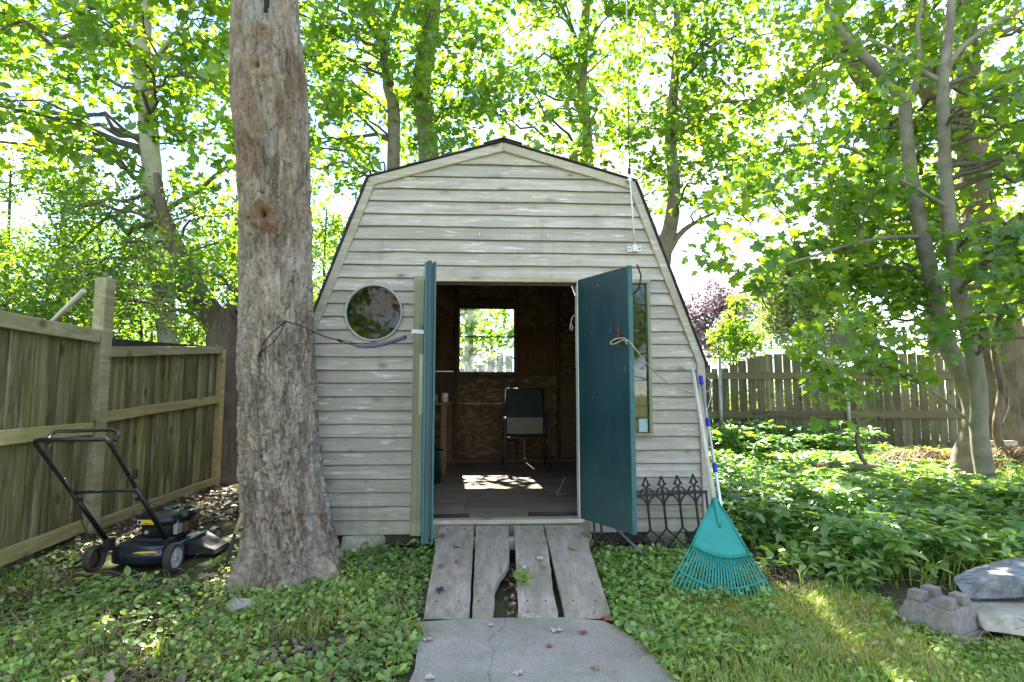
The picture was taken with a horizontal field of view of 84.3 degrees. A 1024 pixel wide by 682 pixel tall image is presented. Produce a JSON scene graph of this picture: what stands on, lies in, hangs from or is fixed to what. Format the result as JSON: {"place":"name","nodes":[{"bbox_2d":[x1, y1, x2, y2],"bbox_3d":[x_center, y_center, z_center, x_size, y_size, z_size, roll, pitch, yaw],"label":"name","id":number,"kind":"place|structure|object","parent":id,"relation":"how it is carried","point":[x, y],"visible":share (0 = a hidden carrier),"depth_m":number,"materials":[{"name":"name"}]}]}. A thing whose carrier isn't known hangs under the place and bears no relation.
{"place":"outdoors","nodes":[
{"label":"outdoors","id":0,"kind":"place"},
{"bbox_2d":[0,394,1023,681],"bbox_3d":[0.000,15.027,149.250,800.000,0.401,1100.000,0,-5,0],"label":"ground","id":1,"kind":"structure","parent":0,"point":[502,608],"depth_m":3.61,"materials":[{"name":"soil"}]},
{"bbox_2d":[0,208,94,327],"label":"shrub","id":2,"kind":"object","parent":1,"relation":"on","point":[4,306],"visible":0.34,"depth_m":7.50,"materials":[{"name":"green plant"}]},
{"bbox_2d":[0,277,115,575],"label":"board fence","id":3,"kind":"object","parent":1,"relation":"on","point":[54,375],"visible":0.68,"depth_m":4.24,"materials":[{"name":"brown wood"}]},
{"bbox_2d":[51,289,85,321],"bbox_3d":[-4.040,-0.296,5.124,0.571,0.320,0.044,-3,-6,27],"label":"brace pole","id":4,"kind":"object","parent":1,"relation":"on","point":[69,305],"visible":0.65,"depth_m":5.09,"materials":[{"name":"brown wood"}]},
{"bbox_2d":[0,188,149,337],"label":"background tree","id":5,"kind":"object","parent":1,"relation":"on","point":[23,279],"visible":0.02,"depth_m":15.97,"materials":[{"name":"green plant"}]},
{"bbox_2d":[0,126,151,319],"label":"shrub","id":6,"kind":"object","parent":1,"relation":"on","point":[11,185],"visible":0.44,"depth_m":8.28,"materials":[{"name":"green plant"}]},
{"bbox_2d":[17,202,178,339],"bbox_3d":[-6.066,-0.138,8.445,1.956,4.142,2.972,3,-6,-28],"label":"shrub","id":7,"kind":"object","parent":1,"relation":"on","point":[140,332],"visible":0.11,"depth_m":8.10,"materials":[{"name":"green plant"}]},
{"bbox_2d":[0,150,238,483],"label":"leaning tree","id":8,"kind":"object","parent":1,"relation":"on","point":[219,322],"visible":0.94,"depth_m":7.06,"materials":[{"name":"green plant"}]},
{"bbox_2d":[25,566,218,614],"bbox_3d":[-2.302,1.503,3.398,1.027,0.193,0.554,0,-5,0],"label":"leafy bed","id":9,"kind":"object","parent":1,"relation":"on","point":[126,572],"depth_m":3.39,"materials":[{"name":"green plant"}]},
{"bbox_2d":[33,428,229,572],"bbox_3d":[-2.472,1.056,3.858,0.674,0.979,1.282,0,-5,0],"label":"lawn mower","id":10,"kind":"object","parent":1,"relation":"on","point":[169,538],"visible":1,"depth_m":3.80,"materials":[{"name":"black metal"}]},
{"bbox_2d":[74,310,204,344],"bbox_3d":[-8.841,0.830,11.483,7.904,3.901,2.859,0,-5,0],"label":"hedge","id":11,"kind":"object","parent":1,"relation":"on","point":[181,340],"visible":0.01,"depth_m":11.60,"materials":[{"name":"green plant"}]},
{"bbox_2d":[0,0,311,343],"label":"maple tree","id":12,"kind":"object","parent":1,"relation":"on","point":[144,98],"visible":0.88,"depth_m":8.14,"materials":[{"name":"green plant"}]},
{"bbox_2d":[79,227,237,344],"bbox_3d":[-4.959,-0.061,8.764,2.699,4.053,3.546,3,-6,-28],"label":"shrub","id":13,"kind":"object","parent":1,"relation":"on","point":[194,335],"visible":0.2,"depth_m":8.37,"materials":[{"name":"green plant"}]},
{"bbox_2d":[112,339,205,346],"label":"roof","id":14,"kind":"structure","parent":1,"relation":"on","point":[124,343],"depth_m":6.75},
{"bbox_2d":[0,486,319,681],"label":"leaf litter","id":15,"kind":"object","parent":1,"relation":"on","point":[129,672],"visible":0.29,"depth_m":3.63,"materials":[{"name":"plant"}]},
{"bbox_2d":[100,346,225,528],"bbox_3d":[-3.544,0.893,5.814,0.097,1.833,2.158,0,-5,-1],"label":"board fence","id":16,"kind":"object","parent":1,"relation":"on","point":[165,411],"visible":0.65,"depth_m":5.76,"materials":[{"name":"brown wood"}]},
{"bbox_2d":[0,564,426,681],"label":"grass","id":17,"kind":"structure","parent":1,"relation":"on","point":[56,674],"depth_m":2.93,"materials":[{"name":"green plant"}]},
{"bbox_2d":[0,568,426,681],"bbox_3d":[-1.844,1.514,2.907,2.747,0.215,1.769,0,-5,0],"label":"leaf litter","id":18,"kind":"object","parent":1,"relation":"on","point":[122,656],"visible":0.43,"depth_m":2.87,"materials":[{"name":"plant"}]},
{"bbox_2d":[0,540,434,681],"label":"ground ivy","id":19,"kind":"object","parent":1,"relation":"on","point":[347,665],"visible":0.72,"depth_m":2.96,"materials":[{"name":"green plant"}]},
{"bbox_2d":[0,539,434,681],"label":"lobed ivy","id":20,"kind":"object","parent":1,"relation":"on","point":[187,634],"visible":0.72,"depth_m":3.14,"materials":[{"name":"green plant"}]},
{"bbox_2d":[0,548,450,681],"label":"dry stems","id":21,"kind":"object","parent":1,"relation":"on","point":[193,625],"visible":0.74,"depth_m":3.04,"materials":[{"name":"plant"}]},
{"bbox_2d":[138,149,336,345],"bbox_3d":[-8.013,-1.266,16.746,6.637,8.136,4.856,2,-6,-18],"label":"background tree","id":22,"kind":"object","parent":1,"relation":"on","point":[234,228],"visible":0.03,"depth_m":15.78,"materials":[{"name":"green plant"}]},
{"bbox_2d":[225,598,254,613],"bbox_3d":[-1.595,1.562,3.322,0.181,0.086,0.116,1,-5,-8],"label":"stone","id":23,"kind":"object","parent":1,"relation":"on","point":[241,604],"visible":0.53,"depth_m":3.29,"materials":[{"name":"grey stone"}]},
{"bbox_2d":[222,0,345,593],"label":"maple tree","id":24,"kind":"object","parent":1,"relation":"on","point":[288,534],"visible":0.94,"depth_m":3.85,"materials":[{"name":"brown plant"}]},
{"bbox_2d":[225,512,244,566],"bbox_3d":[-1.753,1.248,3.574,0.031,0.313,0.129,-3,-6,26],"label":"garden tool","id":25,"kind":"object","parent":24,"relation":"attached to","point":[239,522],"visible":1,"depth_m":3.57,"materials":[{"name":"brown wood"}]},
{"bbox_2d":[264,0,269,12],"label":"cable","id":26,"kind":"object","parent":24,"relation":"hanging from","point":[266,4],"visible":1,"depth_m":3.93,"materials":[{"name":"rubber"}]},
{"bbox_2d":[258,320,355,361],"bbox_3d":[-1.357,0.018,3.902,0.706,0.271,0.188,4,-7,-39],"label":"tether cord","id":27,"kind":"object","parent":24,"relation":"attached to","point":[261,350],"visible":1,"depth_m":3.74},
{"bbox_2d":[356,334,409,347],"bbox_3d":[-0.902,0.000,4.100,0.537,0.092,0.094,-3,-6,27],"label":"hose sleeve","id":28,"kind":"object","parent":27,"relation":"hanging from","point":[392,341],"visible":0.98,"depth_m":4.14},
{"bbox_2d":[202,0,428,209],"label":"maple tree","id":29,"kind":"object","parent":1,"relation":"on","point":[340,103],"visible":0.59,"depth_m":10.93,"materials":[{"name":"green plant"}]},
{"bbox_2d":[311,194,346,303],"bbox_3d":[-5.217,-1.136,18.312,6.902,8.158,4.117,0,-5,0],"label":"background tree","id":30,"kind":"object","parent":1,"relation":"on","point":[318,212],"visible":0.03,"depth_m":18.46,"materials":[{"name":"green plant"}]},
{"bbox_2d":[312,187,358,301],"bbox_3d":[-3.181,-0.301,9.936,2.186,4.735,1.682,-2,-6,22],"label":"shrub","id":31,"kind":"object","parent":1,"relation":"on","point":[323,252],"visible":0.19,"depth_m":9.76,"materials":[{"name":"green plant"}]},
{"bbox_2d":[340,535,385,552],"bbox_3d":[-1.097,1.527,4.228,0.345,0.155,0.187,0,-5,0],"label":"stone","id":32,"kind":"object","parent":1,"relation":"on","point":[350,542],"visible":0.46,"depth_m":4.17,"materials":[{"name":"grey stone"}]},
{"bbox_2d":[343,538,434,583],"bbox_3d":[-0.811,1.525,3.947,0.703,0.193,0.623,0,-5,0],"label":"leafy bed","id":33,"kind":"object","parent":1,"relation":"on","point":[427,553],"depth_m":3.99,"materials":[{"name":"green plant"}]},
{"bbox_2d":[361,0,528,315],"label":"maple tree","id":34,"kind":"object","parent":1,"relation":"on","point":[427,39],"visible":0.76,"depth_m":10.96,"materials":[{"name":"green plant"}]},
{"bbox_2d":[459,309,513,403],"bbox_3d":[-1.172,-1.872,18.775,6.172,9.712,6.015,0,-5,0],"label":"background tree","id":35,"kind":"object","parent":1,"relation":"on","point":[472,320],"visible":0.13,"depth_m":18.41,"materials":[{"name":"green plant"}]},
{"bbox_2d":[464,355,512,403],"bbox_3d":[0.320,1.218,10.384,2.400,1.992,0.134,0,-5,0],"label":"picket fence","id":36,"kind":"object","parent":1,"relation":"on","point":[500,364],"visible":0.19,"depth_m":10.50,"materials":[{"name":"wood"}]},
{"bbox_2d":[468,344,513,403],"bbox_3d":[-1.279,1.558,12.998,7.482,2.884,2.609,0,-5,0],"label":"hedge","id":37,"kind":"object","parent":1,"relation":"on","point":[474,362],"depth_m":12.73,"materials":[{"name":"green plant"}]},
{"bbox_2d":[314,137,710,546],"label":"shed","id":38,"kind":"structure","parent":1,"relation":"on","point":[427,250],"depth_m":4.45,"materials":[{"name":"white wood"}]},
{"bbox_2d":[344,283,402,340],"bbox_3d":[-1.070,-0.222,4.381,0.444,0.449,0.046,0,-5,-2],"label":"round window","id":39,"kind":"structure","parent":38,"relation":"in","point":[357,290],"depth_m":4.37,"materials":[{"name":"paint"}]},
{"bbox_2d":[411,260,435,543],"bbox_3d":[-0.647,0.409,4.026,0.160,1.867,0.587,1,-5,-11],"label":"door","id":40,"kind":"structure","parent":38,"relation":"in","point":[426,406],"depth_m":3.75,"materials":[{"name":"teal paint"}]},
{"bbox_2d":[434,448,443,483],"bbox_3d":[-0.867,1.329,6.020,0.290,0.345,0.290,0,-5,0],"label":"green bin","id":41,"kind":"object","parent":38,"relation":"on","point":[438,456],"visible":0.36,"depth_m":5.94,"materials":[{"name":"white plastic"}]},
{"bbox_2d":[435,401,455,474],"bbox_3d":[-1.236,1.190,7.173,0.980,0.835,1.200,0,-5,-2],"label":"workbench","id":42,"kind":"object","parent":38,"relation":"on","point":[444,417],"visible":0.43,"depth_m":6.64,"materials":[{"name":"brown wood"}]},
{"bbox_2d":[442,393,447,401],"bbox_3d":[-0.793,0.670,6.697,0.080,0.110,0.080,0,-5,0],"label":"jar","id":43,"kind":"object","parent":42,"relation":"on","point":[444,397],"visible":0.96,"depth_m":6.66,"materials":[{"name":"white glass"}]},
{"bbox_2d":[433,513,468,517],"bbox_3d":[-0.477,1.329,4.306,0.301,0.030,0.032,0,-5,-2],"label":"rubber strip","id":44,"kind":"object","parent":38,"relation":"on","point":[450,515],"visible":0.79,"depth_m":4.30,"materials":[{"name":"black rubber"}]},
{"bbox_2d":[458,307,514,373],"bbox_3d":[-0.356,-0.011,8.026,0.814,0.948,0.060,0,-5,-2],"label":"window","id":45,"kind":"structure","parent":38,"relation":"in","point":[459,308],"depth_m":8.01,"materials":[{"name":"clear glass"}]},
{"bbox_2d":[503,388,550,471],"bbox_3d":[0.174,1.105,7.192,0.568,1.017,0.647,0,-5,-2],"label":"sling chair","id":46,"kind":"object","parent":38,"relation":"on","point":[525,406],"visible":1,"depth_m":7.39,"materials":[{"name":"black fabric"}]},
{"bbox_2d":[528,511,576,515],"bbox_3d":[0.313,1.336,4.380,0.376,0.030,0.032,0,-5,-2],"label":"rubber strip","id":47,"kind":"object","parent":38,"relation":"on","point":[551,513],"visible":1,"depth_m":4.37,"materials":[{"name":"black rubber"}]},
{"bbox_2d":[555,477,565,495],"bbox_3d":[0.446,1.339,5.219,0.092,0.165,0.060,2,-6,-18],"label":"tangled cord","id":48,"kind":"object","parent":38,"relation":"on","point":[559,489],"visible":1,"depth_m":5.21,"materials":[{"name":"plastic"}]},
{"bbox_2d":[577,265,641,534],"bbox_3d":[0.692,0.405,4.099,0.093,1.836,0.669,3,-6,-30],"label":"door","id":49,"kind":"structure","parent":38,"relation":"in","point":[606,389],"depth_m":4.08,"materials":[{"name":"teal paint"}]},
{"bbox_2d":[615,529,642,553],"bbox_3d":[0.794,1.364,3.982,0.035,0.182,0.335,4,-6,-34],"label":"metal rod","id":50,"kind":"object","parent":38,"relation":"attached to","point":[630,541],"visible":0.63,"depth_m":3.94,"materials":[{"name":"grey metal"}]},
{"bbox_2d":[626,0,640,251],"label":"hanging rope or wire","id":51,"kind":"object","parent":38,"relation":"attached to","point":[634,248],"visible":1,"depth_m":4.49,"materials":[{"name":"white plastic"}]},
{"bbox_2d":[632,280,653,436],"bbox_3d":[0.961,0.129,4.440,0.260,1.227,0.060,0,-5,-2],"label":"window","id":52,"kind":"structure","parent":38,"relation":"in","point":[645,425],"depth_m":4.42,"materials":[{"name":"white wood"}]},
{"bbox_2d":[610,337,711,393],"bbox_3d":[1.165,0.196,4.176,1.062,0.393,0.174,4,-6,-35],"label":"tie rope","id":53,"kind":"object","parent":38,"relation":"attached to","point":[623,338],"visible":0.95,"depth_m":3.95,"materials":[{"name":"beige fabric"}]},
{"bbox_2d":[503,563,528,617],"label":"leaf litter","id":54,"kind":"object","parent":1,"relation":"on","point":[514,603],"visible":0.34,"depth_m":3.46,"materials":[{"name":"brown plant"}]},
{"bbox_2d":[424,525,609,618],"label":"ramp","id":55,"kind":"structure","parent":1,"relation":"on","point":[580,589],"depth_m":3.59,"materials":[{"name":"grey wood"}]},
{"bbox_2d":[435,586,443,593],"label":"fallen leaf","id":56,"kind":"object","parent":55,"relation":"on","point":[438,589],"visible":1,"depth_m":3.37,"materials":[{"name":"plant"}]},
{"bbox_2d":[512,565,531,585],"bbox_3d":[0.061,1.443,3.473,0.122,0.078,0.223,0,-5,0],"label":"weed","id":57,"kind":"object","parent":55,"relation":"on","point":[519,574],"visible":1,"depth_m":3.47,"materials":[{"name":"green plant"}]},
{"bbox_2d":[454,0,667,169],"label":"maple tree","id":58,"kind":"object","parent":1,"relation":"on","point":[581,91],"visible":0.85,"depth_m":11.48,"materials":[{"name":"green plant"}]},
{"bbox_2d":[601,616,610,620],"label":"fallen leaf","id":59,"kind":"object","parent":1,"relation":"on","point":[606,618],"visible":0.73,"depth_m":3.15,"materials":[{"name":"red plant"}]},
{"bbox_2d":[593,474,708,551],"bbox_3d":[1.030,1.299,4.192,0.876,0.572,0.016,-3,-11,0],"label":"iron fence panel","id":60,"kind":"object","parent":1,"relation":"on","point":[679,499],"visible":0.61,"depth_m":4.20,"materials":[{"name":"black metal"}]},
{"bbox_2d":[643,531,675,547],"bbox_3d":[1.133,1.534,4.378,0.260,0.159,0.178,0,-5,0],"label":"stone","id":61,"kind":"object","parent":1,"relation":"on","point":[653,538],"visible":0.39,"depth_m":4.30,"materials":[{"name":"grey stone"}]},
{"bbox_2d":[615,549,719,566],"bbox_3d":[1.099,1.508,3.929,0.789,0.110,0.322,0,-5,-5],"label":"leafy bed","id":62,"kind":"object","parent":1,"relation":"on","point":[655,554],"visible":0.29,"depth_m":3.93,"materials":[{"name":"green plant"}]},
{"bbox_2d":[590,537,805,659],"bbox_3d":[1.032,1.519,3.517,1.003,0.249,1.543,0,-5,0],"label":"ground ivy","id":63,"kind":"object","parent":1,"relation":"on","point":[653,635],"visible":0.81,"depth_m":3.23,"materials":[{"name":"green plant"}]},
{"bbox_2d":[595,0,822,265],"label":"maple tree","id":64,"kind":"object","parent":1,"relation":"on","point":[673,130],"visible":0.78,"depth_m":11.01,"materials":[{"name":"green plant"}]},
{"bbox_2d":[705,365,719,446],"bbox_3d":[2.649,1.220,10.384,2.397,1.989,0.134,0,-5,0],"label":"picket fence","id":65,"kind":"object","parent":1,"relation":"on","point":[711,373],"visible":0.07,"depth_m":10.44,"materials":[{"name":"wood"}]},
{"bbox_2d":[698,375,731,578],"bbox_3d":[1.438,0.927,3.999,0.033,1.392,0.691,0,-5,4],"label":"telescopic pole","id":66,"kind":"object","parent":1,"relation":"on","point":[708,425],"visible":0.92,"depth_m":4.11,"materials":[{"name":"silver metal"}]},
{"bbox_2d":[667,368,772,603],"bbox_3d":[1.266,0.907,3.868,0.623,1.479,0.896,0,-5,0],"label":"leaf rake","id":67,"kind":"object","parent":1,"relation":"on","point":[717,536],"visible":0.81,"depth_m":3.56,"materials":[{"name":"teal plastic"}]},
{"bbox_2d":[682,270,768,401],"bbox_3d":[9.537,0.129,26.026,4.809,7.264,3.548,0,-5,0],"label":"purple tree","id":68,"kind":"object","parent":1,"relation":"on","point":[715,307],"visible":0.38,"depth_m":25.88,"materials":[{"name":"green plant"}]},
{"bbox_2d":[703,291,772,424],"bbox_3d":[4.608,0.569,11.516,1.354,3.296,1.063,0,-5,0],"label":"sapling","id":69,"kind":"object","parent":1,"relation":"on","point":[750,340],"visible":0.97,"depth_m":11.56,"materials":[{"name":"green plant"}]},
{"bbox_2d":[710,553,847,605],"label":"leaf litter","id":70,"kind":"object","parent":1,"relation":"on","point":[775,577],"visible":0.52,"depth_m":3.74,"materials":[{"name":"plant"}]},
{"bbox_2d":[717,354,847,452],"bbox_3d":[4.984,1.222,10.383,2.408,1.984,0.134,0,-5,0],"label":"picket fence","id":71,"kind":"object","parent":1,"relation":"on","point":[764,374],"visible":0.41,"depth_m":10.44,"materials":[{"name":"wood"}]},
{"bbox_2d":[591,541,1005,681],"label":"lobed ivy","id":72,"kind":"object","parent":1,"relation":"on","point":[872,650],"visible":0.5,"depth_m":2.80,"materials":[{"name":"green plant"}]},
{"bbox_2d":[708,417,889,461],"bbox_3d":[3.480,1.641,9.404,4.494,0.727,2.386,0,-5,0],"label":"leafy bed","id":73,"kind":"object","parent":1,"relation":"on","point":[749,431],"depth_m":8.83,"materials":[{"name":"green plant"}]},
{"bbox_2d":[590,544,1023,681],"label":"dry stems","id":74,"kind":"object","parent":1,"relation":"on","point":[774,617],"visible":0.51,"depth_m":2.94,"materials":[{"name":"plant"}]},
{"bbox_2d":[592,550,1023,681],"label":"grass","id":75,"kind":"structure","parent":1,"relation":"on","point":[914,641],"depth_m":2.82,"materials":[{"name":"green plant"}]},
{"bbox_2d":[717,322,910,425],"bbox_3d":[7.467,1.095,14.360,4.440,2.673,4.440,0,-5,0],"label":"trampoline","id":76,"kind":"object","parent":1,"relation":"on","point":[718,339],"visible":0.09,"depth_m":13.11,"materials":[{"name":"black metal"}]},
{"bbox_2d":[744,235,884,403],"bbox_3d":[8.066,-0.160,15.135,3.884,5.422,1.944,0,-5,0],"label":"cedar tree","id":77,"kind":"object","parent":1,"relation":"on","point":[785,309],"visible":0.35,"depth_m":14.85,"materials":[{"name":"green plant"}]},
{"bbox_2d":[617,566,1023,681],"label":"clover patch","id":78,"kind":"object","parent":1,"relation":"on","point":[888,672],"visible":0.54,"depth_m":2.87,"materials":[{"name":"green plant"}]},
{"bbox_2d":[711,368,939,442],"bbox_3d":[6.585,1.722,13.232,7.371,2.752,2.844,0,-5,0],"label":"hedge","id":79,"kind":"object","parent":1,"relation":"on","point":[829,410],"visible":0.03,"depth_m":12.94,"materials":[{"name":"green plant"}]},
{"bbox_2d":[680,0,973,479],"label":"maple tree","id":80,"kind":"object","parent":1,"relation":"on","point":[845,272],"visible":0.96,"depth_m":6.68,"materials":[{"name":"green plant"}]},
{"bbox_2d":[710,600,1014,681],"bbox_3d":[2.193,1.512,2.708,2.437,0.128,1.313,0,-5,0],"label":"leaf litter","id":81,"kind":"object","parent":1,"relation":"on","point":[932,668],"visible":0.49,"depth_m":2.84,"materials":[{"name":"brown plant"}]},
{"bbox_2d":[709,447,1023,591],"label":"ground cover plants","id":82,"kind":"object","parent":1,"relation":"on","point":[959,548],"depth_m":3.89,"materials":[{"name":"green plant"}]},
{"bbox_2d":[709,439,1023,521],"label":"leafy bed","id":83,"kind":"object","parent":1,"relation":"on","point":[938,478],"depth_m":6.21,"materials":[{"name":"green plant"}]},
{"bbox_2d":[811,419,892,473],"bbox_3d":[3.885,1.217,6.494,0.847,0.642,0.176,-2,-6,19],"label":"fallen log","id":84,"kind":"object","parent":83,"relation":"on","point":[864,463],"visible":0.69,"depth_m":6.42,"materials":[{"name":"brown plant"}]},
{"bbox_2d":[710,445,1023,584],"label":"ground ivy","id":85,"kind":"object","parent":1,"relation":"on","point":[791,545],"visible":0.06,"depth_m":4.07,"materials":[{"name":"green plant"}]},
{"bbox_2d":[711,478,1023,596],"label":"leafy bed","id":86,"kind":"object","parent":1,"relation":"on","point":[859,525],"depth_m":4.17,"materials":[{"name":"green plant"}]},
{"bbox_2d":[775,0,1023,449],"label":"maple tree","id":87,"kind":"object","parent":1,"relation":"on","point":[1013,373],"visible":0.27,"depth_m":8.73,"materials":[{"name":"green plant"}]},
{"bbox_2d":[844,354,961,453],"bbox_3d":[7.314,1.219,10.384,2.408,1.991,0.134,0,-5,0],"label":"picket fence","id":88,"kind":"object","parent":1,"relation":"on","point":[924,413],"visible":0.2,"depth_m":10.41,"materials":[{"name":"wood"}]},
{"bbox_2d":[810,134,1023,433],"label":"background tree","id":89,"kind":"object","parent":1,"relation":"on","point":[915,262],"visible":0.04,"depth_m":15.52,"materials":[{"name":"green plant"}]},
{"bbox_2d":[896,584,989,643],"bbox_3d":[2.338,1.482,3.096,0.320,0.215,0.320,3,-6,-28],"label":"deck block","id":90,"kind":"object","parent":1,"relation":"on","point":[953,612],"depth_m":3.02,"materials":[{"name":"grey concrete"}]},
{"bbox_2d":[867,445,1021,474],"bbox_3d":[5.557,1.653,7.559,2.588,0.481,2.169,0,-5,0],"label":"straw heap","id":91,"kind":"object","parent":1,"relation":"on","point":[920,454],"visible":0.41,"depth_m":7.56,"materials":[{"name":"beige plant"}]},
{"bbox_2d":[866,0,1023,487],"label":"maple tree","id":92,"kind":"object","parent":1,"relation":"on","point":[968,264],"visible":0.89,"depth_m":6.56,"materials":[{"name":"green plant"}]},
{"bbox_2d":[916,444,1023,478],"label":"straw heap","id":93,"kind":"object","parent":1,"relation":"on","point":[1015,453],"visible":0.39,"depth_m":7.29,"materials":[{"name":"beige plant"}]},
{"bbox_2d":[991,441,1017,444],"bbox_3d":[6.737,1.405,7.804,0.420,0.060,0.060,0,-5,0],"label":"pale board","id":94,"kind":"object","parent":93,"relation":"on","point":[1009,442],"visible":0.42,"depth_m":7.77,"materials":[{"name":"brown wood"}]},
{"bbox_2d":[921,186,1023,365],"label":"background tree","id":95,"kind":"object","parent":1,"relation":"on","point":[1010,206],"visible":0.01,"depth_m":16.67,"materials":[{"name":"green plant"}]},
{"bbox_2d":[958,256,1023,455],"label":"sapling","id":96,"kind":"object","parent":1,"relation":"on","point":[997,422],"visible":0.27,"depth_m":7.54,"materials":[{"name":"brown plant"}]},
{"bbox_2d":[970,598,1023,635],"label":"stone slab","id":97,"kind":"object","parent":1,"relation":"on","point":[1006,616],"depth_m":2.99,"materials":[{"name":"grey stone"}]},
{"bbox_2d":[954,556,1023,598],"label":"slate stone","id":98,"kind":"object","parent":97,"relation":"on","point":[1002,579],"visible":0.91,"depth_m":3.23,"materials":[{"name":"grey stone"}]},
{"bbox_2d":[0,0,1023,393],"label":"sky","id":99,"kind":"structure","parent":0,"point":[682,273],"materials":[{"name":"white"}]},
{"bbox_2d":[409,617,676,681],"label":"path","id":100,"kind":"structure","parent":0,"point":[478,650],"depth_m":2.79,"materials":[{"name":"grey concrete"}]},
{"bbox_2d":[425,673,435,678],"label":"fallen leaf","id":101,"kind":"object","parent":100,"relation":"on","point":[429,676],"visible":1,"depth_m":2.56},
{"bbox_2d":[512,669,522,675],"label":"fallen leaf","id":102,"kind":"object","parent":100,"relation":"on","point":[516,672],"visible":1,"depth_m":2.60,"materials":[{"name":"grey plant"}]},
{"bbox_2d":[551,627,562,631],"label":"fallen leaf","id":103,"kind":"object","parent":100,"relation":"on","point":[555,630],"visible":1,"depth_m":3.01,"materials":[{"name":"grey plant"}]}
]}

